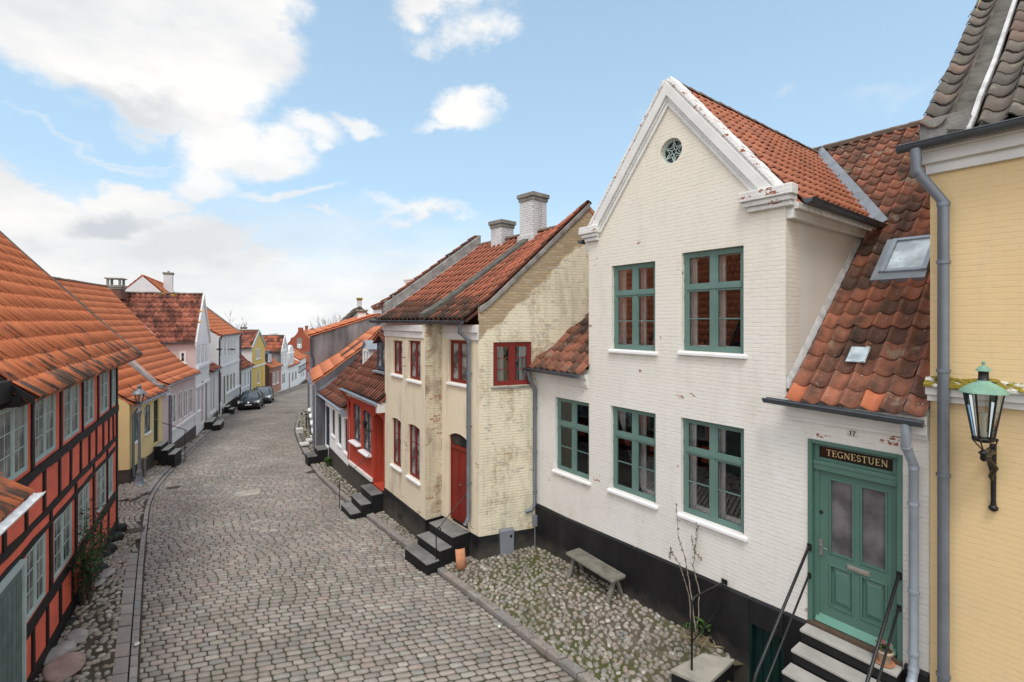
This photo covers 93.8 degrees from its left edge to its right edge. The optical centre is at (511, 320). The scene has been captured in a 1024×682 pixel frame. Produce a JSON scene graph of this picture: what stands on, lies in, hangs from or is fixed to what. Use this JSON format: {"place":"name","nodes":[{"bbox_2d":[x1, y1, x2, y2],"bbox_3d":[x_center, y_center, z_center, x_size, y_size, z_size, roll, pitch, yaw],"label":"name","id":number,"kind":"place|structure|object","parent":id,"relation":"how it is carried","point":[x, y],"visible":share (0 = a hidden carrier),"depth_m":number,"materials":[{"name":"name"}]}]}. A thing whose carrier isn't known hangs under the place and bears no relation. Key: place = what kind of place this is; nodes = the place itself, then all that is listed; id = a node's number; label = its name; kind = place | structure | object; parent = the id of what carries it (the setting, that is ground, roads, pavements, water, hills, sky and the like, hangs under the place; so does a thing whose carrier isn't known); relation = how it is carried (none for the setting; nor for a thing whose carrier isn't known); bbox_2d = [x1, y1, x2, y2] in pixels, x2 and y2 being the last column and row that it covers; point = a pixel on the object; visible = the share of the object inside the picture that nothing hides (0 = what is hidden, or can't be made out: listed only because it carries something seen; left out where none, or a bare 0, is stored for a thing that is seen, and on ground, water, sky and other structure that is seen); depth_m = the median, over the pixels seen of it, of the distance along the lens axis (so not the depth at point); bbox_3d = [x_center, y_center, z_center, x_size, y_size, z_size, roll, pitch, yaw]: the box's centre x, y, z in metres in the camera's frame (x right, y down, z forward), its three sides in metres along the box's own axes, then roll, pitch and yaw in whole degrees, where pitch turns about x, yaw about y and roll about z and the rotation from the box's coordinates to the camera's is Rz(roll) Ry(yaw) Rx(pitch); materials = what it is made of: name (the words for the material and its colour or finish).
{"place":"outdoors","nodes":[
{"label":"outdoors","id":0,"kind":"place"},
{"bbox_2d":[34,532,140,681],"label":"pavement","id":1,"kind":"structure","parent":0,"point":[98,616],"depth_m":9.21,"materials":[{"name":"stone"}]},
{"bbox_2d":[43,640,76,664],"bbox_3d":[-7.862,5.751,8.311,0.369,0.126,0.639,0,0,-8],"label":"flat boulder","id":2,"kind":"object","parent":1,"relation":"on","point":[62,648],"visible":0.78,"depth_m":8.29,"materials":[{"name":"grey stone"}]},
{"bbox_2d":[41,652,85,681],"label":"flat boulder","id":3,"kind":"object","parent":1,"relation":"on","point":[64,667],"visible":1,"depth_m":7.86,"materials":[{"name":"pink stone"}]},
{"bbox_2d":[65,628,88,643],"bbox_3d":[-7.917,5.750,8.719,0.562,0.104,0.324,0,0,45],"label":"flat boulder","id":4,"kind":"object","parent":1,"relation":"on","point":[78,636],"visible":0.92,"depth_m":8.68,"materials":[{"name":"grey stone"}]},
{"bbox_2d":[64,498,117,605],"bbox_3d":[-8.772,4.756,9.999,0.756,2.200,2.033,0,0,-31],"label":"climbing bush","id":5,"kind":"object","parent":1,"relation":"on","point":[91,560],"visible":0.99,"depth_m":9.72,"materials":[{"name":"green plant"}]},
{"bbox_2d":[98,568,115,578],"bbox_3d":[-9.211,5.750,10.890,0.278,0.090,0.466,0,0,-13],"label":"flat boulder","id":6,"kind":"object","parent":1,"relation":"on","point":[107,573],"visible":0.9,"depth_m":10.85,"materials":[{"name":"grey stone"}]},
{"bbox_2d":[118,495,149,554],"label":"side lane","id":7,"kind":"structure","parent":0,"point":[131,514],"depth_m":14.99,"materials":[{"name":"stone"}]},
{"bbox_2d":[125,526,144,533],"bbox_3d":[-10.709,5.956,13.603,0.420,0.024,0.360,0,0,-29],"label":"drain grate","id":8,"kind":"object","parent":7,"relation":"on","point":[135,530],"visible":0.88,"depth_m":13.57,"materials":[{"name":"grey metal"}]},
{"bbox_2d":[118,383,307,500],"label":"pavement","id":9,"kind":"structure","parent":0,"point":[129,491],"depth_m":18.36,"materials":[{"name":"stone"}]},
{"bbox_2d":[132,383,146,485],"bbox_3d":[-13.850,4.225,17.798,0.470,3.790,0.470,0,0,0],"label":"street lamp","id":10,"kind":"object","parent":9,"relation":"on","point":[139,479],"visible":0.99,"depth_m":17.76,"materials":[{"name":"metal"}]},
{"bbox_2d":[141,457,146,476],"bbox_3d":[-14.415,5.765,18.743,0.180,0.770,0.160,0,0,0],"label":"short post","id":11,"kind":"object","parent":9,"relation":"on","point":[143,463],"visible":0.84,"depth_m":18.69,"materials":[{"name":"grey wood"}]},
{"bbox_2d":[154,440,181,467],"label":"front steps","id":12,"kind":"structure","parent":9,"relation":"on","point":[166,453],"depth_m":20.57,"materials":[{"name":"grey stone"}]},
{"bbox_2d":[205,417,223,430],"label":"front steps","id":13,"kind":"structure","parent":9,"relation":"on","point":[212,424],"depth_m":29.57,"materials":[{"name":"grey stone"}]},
{"bbox_2d":[224,405,234,414],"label":"front steps","id":14,"kind":"structure","parent":9,"relation":"on","point":[229,409],"depth_m":36.47,"materials":[{"name":"grey stone"}]},
{"bbox_2d":[230,323,329,344],"bbox_3d":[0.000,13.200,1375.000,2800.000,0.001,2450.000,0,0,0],"label":"sea","id":15,"kind":"structure","parent":0,"point":[289,331],"depth_m":908.01,"materials":[{"name":"liquid"}]},
{"bbox_2d":[112,439,526,681],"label":"ground","id":16,"kind":"structure","parent":0,"point":[458,522],"depth_m":14.45,"materials":[{"name":"grey stone"}]},
{"bbox_2d":[0,231,143,681],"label":"half timbered house","id":17,"kind":"structure","parent":16,"relation":"on","point":[65,354],"depth_m":8.85,"materials":[{"name":"red paint"}]},
{"bbox_2d":[0,568,21,681],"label":"side door","id":18,"kind":"structure","parent":17,"relation":"in","point":[11,596],"depth_m":6.69,"materials":[{"name":"teal paint"}]},
{"bbox_2d":[0,404,27,480],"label":"window","id":19,"kind":"structure","parent":17,"relation":"in","point":[13,421],"depth_m":6.97,"materials":[{"name":"green paint"}]},
{"bbox_2d":[0,472,45,535],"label":"door canopy","id":20,"kind":"object","parent":17,"relation":"attached to","point":[13,495],"visible":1,"depth_m":5.49,"materials":[{"name":"orange tile"}]},
{"bbox_2d":[26,532,45,622],"bbox_3d":[-7.774,4.143,7.776,0.070,1.086,0.943,0,0,-31],"label":"window","id":21,"kind":"structure","parent":17,"relation":"in","point":[36,557],"depth_m":7.77,"materials":[{"name":"green paint"}]},
{"bbox_2d":[35,394,55,463],"bbox_3d":[-8.015,1.776,8.184,0.070,1.086,1.112,0,0,-31],"label":"window","id":22,"kind":"structure","parent":17,"relation":"in","point":[45,409],"depth_m":8.20,"materials":[{"name":"green paint"}]},
{"bbox_2d":[54,502,71,580],"bbox_3d":[-8.537,4.143,9.062,0.070,1.086,1.169,0,0,-31],"label":"window","id":23,"kind":"structure","parent":17,"relation":"in","point":[62,524],"depth_m":9.05,"materials":[{"name":"green paint"}]},
{"bbox_2d":[64,384,78,441],"bbox_3d":[-8.837,1.776,9.566,0.070,1.086,1.117,0,0,-31],"label":"window","id":24,"kind":"structure","parent":17,"relation":"in","point":[71,395],"depth_m":9.57,"materials":[{"name":"green paint"}]},
{"bbox_2d":[78,482,88,544],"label":"window","id":25,"kind":"structure","parent":17,"relation":"in","point":[83,497],"depth_m":10.36,"materials":[{"name":"grey glass"}]},
{"bbox_2d":[84,378,93,426],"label":"window","id":26,"kind":"structure","parent":17,"relation":"in","point":[89,384],"depth_m":10.76,"materials":[{"name":"white glass"}]},
{"bbox_2d":[97,463,105,512],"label":"window","id":27,"kind":"structure","parent":17,"relation":"in","point":[101,473],"depth_m":11.85,"materials":[{"name":"grey glass"}]},
{"bbox_2d":[101,371,108,413],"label":"window","id":28,"kind":"structure","parent":17,"relation":"in","point":[105,376],"depth_m":12.14,"materials":[{"name":"grey glass"}]},
{"bbox_2d":[108,454,112,499],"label":"window","id":29,"kind":"structure","parent":17,"relation":"in","point":[110,470],"depth_m":12.87,"materials":[{"name":"grey glass"}]},
{"bbox_2d":[112,368,115,405],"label":"window","id":30,"kind":"structure","parent":17,"relation":"in","point":[113,370],"depth_m":13.10,"materials":[{"name":"grey glass"}]},
{"bbox_2d":[52,276,201,447],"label":"lilac house","id":31,"kind":"structure","parent":16,"relation":"on","point":[159,364],"depth_m":23.67,"materials":[{"name":"orange tile"}]},
{"bbox_2d":[172,393,175,424],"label":"window","id":32,"kind":"structure","parent":31,"relation":"in","point":[173,395],"depth_m":23.13,"materials":[{"name":"white paint"}]},
{"bbox_2d":[179,390,182,420],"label":"window","id":33,"kind":"structure","parent":31,"relation":"in","point":[180,392],"depth_m":24.19,"materials":[{"name":"white paint"}]},
{"bbox_2d":[184,389,187,417],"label":"window","id":34,"kind":"structure","parent":31,"relation":"in","point":[185,391],"depth_m":25.08,"materials":[{"name":"white paint"}]},
{"bbox_2d":[189,387,192,413],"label":"window","id":35,"kind":"structure","parent":31,"relation":"in","point":[190,389],"depth_m":26.04,"materials":[{"name":"white paint"}]},
{"bbox_2d":[118,363,170,484],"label":"yellow cottage","id":36,"kind":"structure","parent":16,"relation":"on","point":[130,378],"depth_m":19.07,"materials":[{"name":"yellow paint"}]},
{"bbox_2d":[135,414,137,443],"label":"window","id":37,"kind":"structure","parent":36,"relation":"in","point":[136,416],"depth_m":18.63,"materials":[{"name":"grey paint"}]},
{"bbox_2d":[144,404,151,435],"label":"window","id":38,"kind":"structure","parent":36,"relation":"in","point":[147,408],"depth_m":19.77,"materials":[{"name":"grey glass"}]},
{"bbox_2d":[154,399,157,441],"bbox_3d":[-15.457,4.360,20.698,0.120,1.855,0.680,0,0,-21],"label":"front door","id":39,"kind":"structure","parent":36,"relation":"in","point":[156,401],"depth_m":20.92,"materials":[{"name":"wood"}]},
{"bbox_2d":[125,271,174,291],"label":"white gable house behind","id":40,"kind":"structure","parent":16,"relation":"on","point":[143,283],"depth_m":40.42,"materials":[{"name":"white paint"}]},
{"bbox_2d":[120,291,210,436],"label":"gabled wing","id":41,"kind":"structure","parent":16,"relation":"on","point":[176,324],"depth_m":27.48,"materials":[{"name":"white paint"}]},
{"bbox_2d":[180,351,186,363],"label":"window","id":42,"kind":"structure","parent":41,"relation":"in","point":[182,354],"depth_m":26.65,"materials":[{"name":"white paint"}]},
{"bbox_2d":[197,344,201,365],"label":"window","id":43,"kind":"structure","parent":41,"relation":"in","point":[198,345],"depth_m":27.86,"materials":[{"name":"white paint"}]},
{"bbox_2d":[201,381,202,421],"bbox_3d":[-18.772,4.907,28.901,0.080,2.512,0.985,0,0,-24],"label":"downspout","id":44,"kind":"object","parent":41,"relation":"in","point":[202,381],"depth_m":29.12,"materials":[{"name":"metal"}]},
{"bbox_2d":[201,343,203,363],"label":"window","id":45,"kind":"structure","parent":41,"relation":"in","point":[202,345],"depth_m":28.92,"materials":[{"name":"white paint"}]},
{"bbox_2d":[205,383,206,420],"bbox_3d":[-19.287,5.132,30.068,0.080,2.627,0.685,0,0,-24],"label":"front door","id":46,"kind":"structure","parent":41,"relation":"in","point":[206,383],"depth_m":30.28,"materials":[{"name":"grey wood"}]},
{"bbox_2d":[112,384,309,681],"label":"kerb","id":47,"kind":"structure","parent":16,"relation":"on","point":[124,648],"depth_m":9.89,"materials":[{"name":"stone"}]},
{"bbox_2d":[209,360,222,417],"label":"narrow white house","id":48,"kind":"structure","parent":16,"relation":"on","point":[214,368],"depth_m":32.82,"materials":[{"name":"paint"}]},
{"bbox_2d":[213,376,215,411],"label":"window","id":49,"kind":"structure","parent":48,"relation":"in","point":[213,376],"depth_m":32.82,"materials":[{"name":"white paint"}]},
{"bbox_2d":[206,306,243,416],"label":"white two storey house","id":50,"kind":"structure","parent":16,"relation":"on","point":[224,347],"depth_m":37.69,"materials":[{"name":"paint"}]},
{"bbox_2d":[239,352,254,393],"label":"white low cottage","id":51,"kind":"structure","parent":16,"relation":"on","point":[246,373],"depth_m":44.46,"materials":[{"name":"white paint"}]},
{"bbox_2d":[239,329,265,389],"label":"yellow gabled house","id":52,"kind":"structure","parent":16,"relation":"on","point":[253,344],"depth_m":48.03,"materials":[{"name":"paint"}]},
{"bbox_2d":[265,350,283,392],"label":"salmon cottage","id":53,"kind":"structure","parent":16,"relation":"on","point":[272,373],"depth_m":53.34,"materials":[{"name":"pink brick"}]},
{"bbox_2d":[262,335,288,390],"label":"white ornate gable house","id":54,"kind":"structure","parent":16,"relation":"on","point":[277,345],"depth_m":56.83,"materials":[{"name":"orange tile"}]},
{"bbox_2d":[287,344,300,388],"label":"white house with round gable","id":55,"kind":"structure","parent":16,"relation":"on","point":[293,373],"depth_m":61.73,"materials":[{"name":"white paint"}]},
{"bbox_2d":[293,348,306,383],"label":"white timbered house","id":56,"kind":"structure","parent":16,"relation":"on","point":[299,357],"depth_m":69.29,"materials":[{"name":"white paint"}]},
{"bbox_2d":[288,326,314,351],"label":"red brick gable house","id":57,"kind":"structure","parent":16,"relation":"on","point":[300,339],"depth_m":110.01,"materials":[{"name":"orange brick"}]},
{"bbox_2d":[295,348,309,382],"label":"coral end house","id":58,"kind":"structure","parent":16,"relation":"on","point":[307,360],"depth_m":75.86,"materials":[{"name":"paint"}]},
{"bbox_2d":[310,313,343,328],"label":"bare tree","id":59,"kind":"object","parent":16,"relation":"on","point":[325,322],"visible":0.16,"depth_m":51.81,"materials":[{"name":"grey plant"}]},
{"bbox_2d":[306,325,381,451],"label":"grey house","id":60,"kind":"structure","parent":16,"relation":"on","point":[317,373],"depth_m":22.57,"materials":[{"name":"orange tile"}]},
{"bbox_2d":[306,306,384,382],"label":"tall grey house","id":61,"kind":"structure","parent":16,"relation":"on","point":[329,341],"depth_m":30.72,"materials":[{"name":"grey paint"}]},
{"bbox_2d":[340,298,367,320],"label":"house","id":62,"kind":"structure","parent":16,"relation":"on","point":[352,313],"depth_m":40.83,"materials":[{"name":"white paint"}]},
{"bbox_2d":[316,323,401,481],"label":"white cottage","id":63,"kind":"structure","parent":16,"relation":"on","point":[331,395],"depth_m":20.02,"materials":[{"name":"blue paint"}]},
{"bbox_2d":[326,405,329,446],"bbox_3d":[-8.203,4.739,21.467,0.120,1.821,0.929,0,0,-32],"label":"front door","id":64,"kind":"structure","parent":63,"relation":"in","point":[327,408],"depth_m":21.65,"materials":[{"name":"blue paint"}]},
{"bbox_2d":[336,414,341,447],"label":"window","id":65,"kind":"structure","parent":63,"relation":"in","point":[337,444],"depth_m":19.64,"materials":[{"name":"white paint"}]},
{"bbox_2d":[338,314,478,510],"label":"red fronted cottage","id":66,"kind":"structure","parent":16,"relation":"on","point":[363,386],"depth_m":16.61,"materials":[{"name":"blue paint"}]},
{"bbox_2d":[348,404,360,446],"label":"window","id":67,"kind":"structure","parent":66,"relation":"in","point":[356,408],"depth_m":17.53,"materials":[{"name":"white paint"}]},
{"bbox_2d":[358,411,371,457],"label":"window","id":68,"kind":"structure","parent":66,"relation":"in","point":[367,435],"depth_m":16.46,"materials":[{"name":"white paint"}]},
{"bbox_2d":[295,402,600,681],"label":"kerb","id":69,"kind":"structure","parent":16,"relation":"on","point":[555,655],"depth_m":9.74,"materials":[{"name":"stone"}]},
{"bbox_2d":[369,191,594,559],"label":"old cream house","id":70,"kind":"structure","parent":16,"relation":"on","point":[459,411],"depth_m":12.44,"materials":[{"name":"beige paint"}]},
{"bbox_2d":[389,418,401,472],"bbox_3d":[-3.414,3.664,14.277,0.205,1.499,0.837,0,0,-35],"label":"window","id":71,"kind":"structure","parent":70,"relation":"in","point":[397,424],"depth_m":14.41,"materials":[{"name":"red paint"}]},
{"bbox_2d":[390,340,402,377],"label":"window","id":72,"kind":"structure","parent":70,"relation":"in","point":[398,344],"depth_m":14.33,"materials":[{"name":"red paint"}]},
{"bbox_2d":[405,424,420,485],"bbox_3d":[-2.684,3.661,13.246,0.205,1.549,0.913,0,0,-35],"label":"window","id":73,"kind":"structure","parent":70,"relation":"in","point":[414,431],"depth_m":13.28,"materials":[{"name":"red paint"}]},
{"bbox_2d":[405,340,421,384],"bbox_3d":[-2.659,1.134,13.211,0.205,1.153,0.938,0,0,-35],"label":"window","id":74,"kind":"structure","parent":70,"relation":"in","point":[415,346],"depth_m":13.30,"materials":[{"name":"red paint"}]},
{"bbox_2d":[446,340,465,387],"bbox_3d":[-1.369,1.094,12.316,0.205,1.172,0.945,0,0,-40],"label":"window","id":75,"kind":"structure","parent":70,"relation":"in","point":[458,347],"depth_m":12.37,"materials":[{"name":"red paint"}]},
{"bbox_2d":[451,433,467,525],"bbox_3d":[-1.325,4.050,12.316,0.120,2.300,0.883,0,0,-40],"label":"front door","id":76,"kind":"structure","parent":70,"relation":"in","point":[458,442],"depth_m":12.36,"materials":[{"name":"red paint"}]},
{"bbox_2d":[491,342,531,389],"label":"window","id":77,"kind":"structure","parent":70,"relation":"in","point":[510,359],"depth_m":11.94,"materials":[{"name":"red paint"}]},
{"bbox_2d":[524,76,929,681],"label":"white gabled house","id":78,"kind":"structure","parent":16,"relation":"on","point":[746,339],"depth_m":8.27,"materials":[{"name":"paint"}]},
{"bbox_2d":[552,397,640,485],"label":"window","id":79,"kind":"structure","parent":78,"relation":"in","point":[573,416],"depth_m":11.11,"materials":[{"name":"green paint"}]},
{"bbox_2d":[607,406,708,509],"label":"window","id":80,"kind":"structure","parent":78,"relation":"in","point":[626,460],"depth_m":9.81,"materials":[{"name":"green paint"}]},
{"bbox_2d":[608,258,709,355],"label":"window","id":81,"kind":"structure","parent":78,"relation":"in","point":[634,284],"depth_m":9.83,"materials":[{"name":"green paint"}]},
{"bbox_2d":[663,139,681,163],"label":"round window","id":82,"kind":"structure","parent":78,"relation":"in","point":[673,149],"depth_m":9.06,"materials":[{"name":"green paint"}]},
{"bbox_2d":[677,246,746,358],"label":"window","id":83,"kind":"structure","parent":78,"relation":"in","point":[726,285],"depth_m":8.55,"materials":[{"name":"green paint"}]},
{"bbox_2d":[676,418,747,541],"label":"window","id":84,"kind":"structure","parent":78,"relation":"in","point":[725,454],"depth_m":8.51,"materials":[{"name":"green paint"}]},
{"bbox_2d":[750,623,783,681],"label":"basement door","id":85,"kind":"structure","parent":78,"relation":"in","point":[759,637],"depth_m":7.68,"materials":[{"name":"green wood"}]},
{"bbox_2d":[752,543,811,681],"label":"handrail","id":86,"kind":"object","parent":78,"relation":"attached to","point":[808,548],"visible":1,"depth_m":6.55,"materials":[{"name":"black metal"}]},
{"bbox_2d":[815,470,896,655],"bbox_3d":[4.775,3.289,6.680,0.130,2.218,0.966,0,0,-37],"label":"front door","id":87,"kind":"structure","parent":78,"relation":"in","point":[856,539],"depth_m":6.66,"materials":[{"name":"green paint"}]},
{"bbox_2d":[865,571,901,681],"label":"handrail","id":88,"kind":"object","parent":78,"relation":"attached to","point":[883,626],"visible":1,"depth_m":5.87,"materials":[{"name":"black metal"}]},
{"bbox_2d":[895,0,1023,681],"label":"yellow brick house","id":89,"kind":"structure","parent":16,"relation":"on","point":[967,149],"depth_m":5.63,"materials":[{"name":"yellow brick"}]},
{"bbox_2d":[958,361,1009,511],"bbox_3d":[5.252,1.306,5.311,0.632,1.732,0.410,0,0,-37],"label":"wall lantern","id":90,"kind":"object","parent":89,"relation":"attached to","point":[982,384],"depth_m":5.24,"materials":[{"name":"green metal"}]},
{"bbox_2d":[137,385,578,681],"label":"road","id":91,"kind":"structure","parent":0,"point":[291,572],"depth_m":10.31,"materials":[{"name":"stone"}]},
{"bbox_2d":[234,489,261,496],"bbox_3d":[-9.285,6.071,16.854,0.780,0.020,0.520,0,0,-20],"label":"manhole cover","id":92,"kind":"object","parent":91,"relation":"on","point":[248,492],"visible":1,"depth_m":16.78,"materials":[{"name":"metal"}]},
{"bbox_2d":[237,390,263,409],"bbox_3d":[-22.106,6.665,40.572,1.940,1.492,3.580,0,-4,-22],"label":"parked car","id":93,"kind":"object","parent":91,"relation":"on","point":[250,398],"visible":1,"depth_m":39.58,"materials":[{"name":"black metal"}]},
{"bbox_2d":[253,386,273,402],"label":"parked car","id":94,"kind":"object","parent":91,"relation":"on","point":[267,393],"visible":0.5,"depth_m":44.66,"materials":[{"name":"grey metal"}]},
{"bbox_2d":[0,0,977,322],"label":"sky","id":95,"kind":"structure","parent":0,"point":[288,161],"materials":[{"name":"blue"}]},
{"bbox_2d":[299,404,743,681],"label":"pavement","id":96,"kind":"structure","parent":0,"point":[578,594],"depth_m":9.34,"materials":[{"name":"stone"}]},
{"bbox_2d":[305,445,327,466],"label":"front steps","id":97,"kind":"structure","parent":96,"relation":"on","point":[319,454],"depth_m":21.11,"materials":[{"name":"grey stone"}]},
{"bbox_2d":[341,484,382,519],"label":"front steps","id":98,"kind":"structure","parent":96,"relation":"on","point":[368,499],"depth_m":14.94,"materials":[{"name":"grey stone"}]},
{"bbox_2d":[404,517,468,575],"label":"front steps","id":99,"kind":"structure","parent":96,"relation":"on","point":[420,554],"depth_m":11.66,"materials":[{"name":"grey stone"}]},
{"bbox_2d":[436,494,465,559],"bbox_3d":[-1.443,4.971,11.564,0.921,1.459,0.028,0,0,-40],"label":"handrail","id":100,"kind":"object","parent":99,"relation":"on","point":[442,523],"visible":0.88,"depth_m":11.34,"materials":[{"name":"black metal"}]},
{"bbox_2d":[455,548,465,569],"bbox_3d":[-1.200,5.600,11.247,0.230,0.400,0.218,0,0,-20],"label":"loose roof tile","id":101,"kind":"object","parent":96,"relation":"on","point":[460,559],"visible":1,"depth_m":11.24,"materials":[{"name":"ceramic"}]},
{"bbox_2d":[499,527,514,555],"bbox_3d":[-0.130,5.532,11.741,0.382,0.842,0.097,0,0,-20],"label":"meter cabinet","id":102,"kind":"object","parent":96,"relation":"on","point":[506,539],"visible":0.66,"depth_m":11.71,"materials":[{"name":"grey metal"}]},
{"bbox_2d":[566,548,625,604],"bbox_3d":[1.744,5.396,10.130,0.478,0.522,1.426,0,0,-34],"label":"bench","id":103,"kind":"object","parent":96,"relation":"on","point":[607,572],"visible":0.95,"depth_m":10.00,"materials":[{"name":"grey wood"}]},
{"bbox_2d":[669,503,722,650],"bbox_3d":[3.310,4.391,8.366,1.135,2.398,0.669,0,0,0],"label":"bare shrub","id":104,"kind":"object","parent":96,"relation":"on","point":[702,640],"visible":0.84,"depth_m":8.38,"materials":[{"name":"brown plant"}]},
{"bbox_2d":[671,653,734,681],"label":"entrance slab","id":105,"kind":"structure","parent":96,"relation":"on","point":[709,668],"depth_m":7.43,"materials":[{"name":"concrete"}]},
{"bbox_2d":[691,578,726,669],"bbox_3d":[3.188,4.837,7.721,1.060,1.137,0.110,0,0,-42],"label":"bent rail","id":106,"kind":"object","parent":105,"relation":"on","point":[723,581],"visible":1,"depth_m":7.48,"materials":[{"name":"black metal"}]},
{"bbox_2d":[782,623,901,681],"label":"front steps","id":107,"kind":"structure","parent":96,"relation":"on","point":[819,655],"depth_m":6.50,"materials":[{"name":"grey stone"}]},
{"bbox_2d":[875,639,895,667],"bbox_3d":[4.835,4.309,6.216,0.228,0.280,0.227,0,0,26],"label":"flower pot","id":108,"kind":"object","parent":107,"relation":"on","point":[889,663],"visible":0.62,"depth_m":6.18,"materials":[{"name":"ceramic"}]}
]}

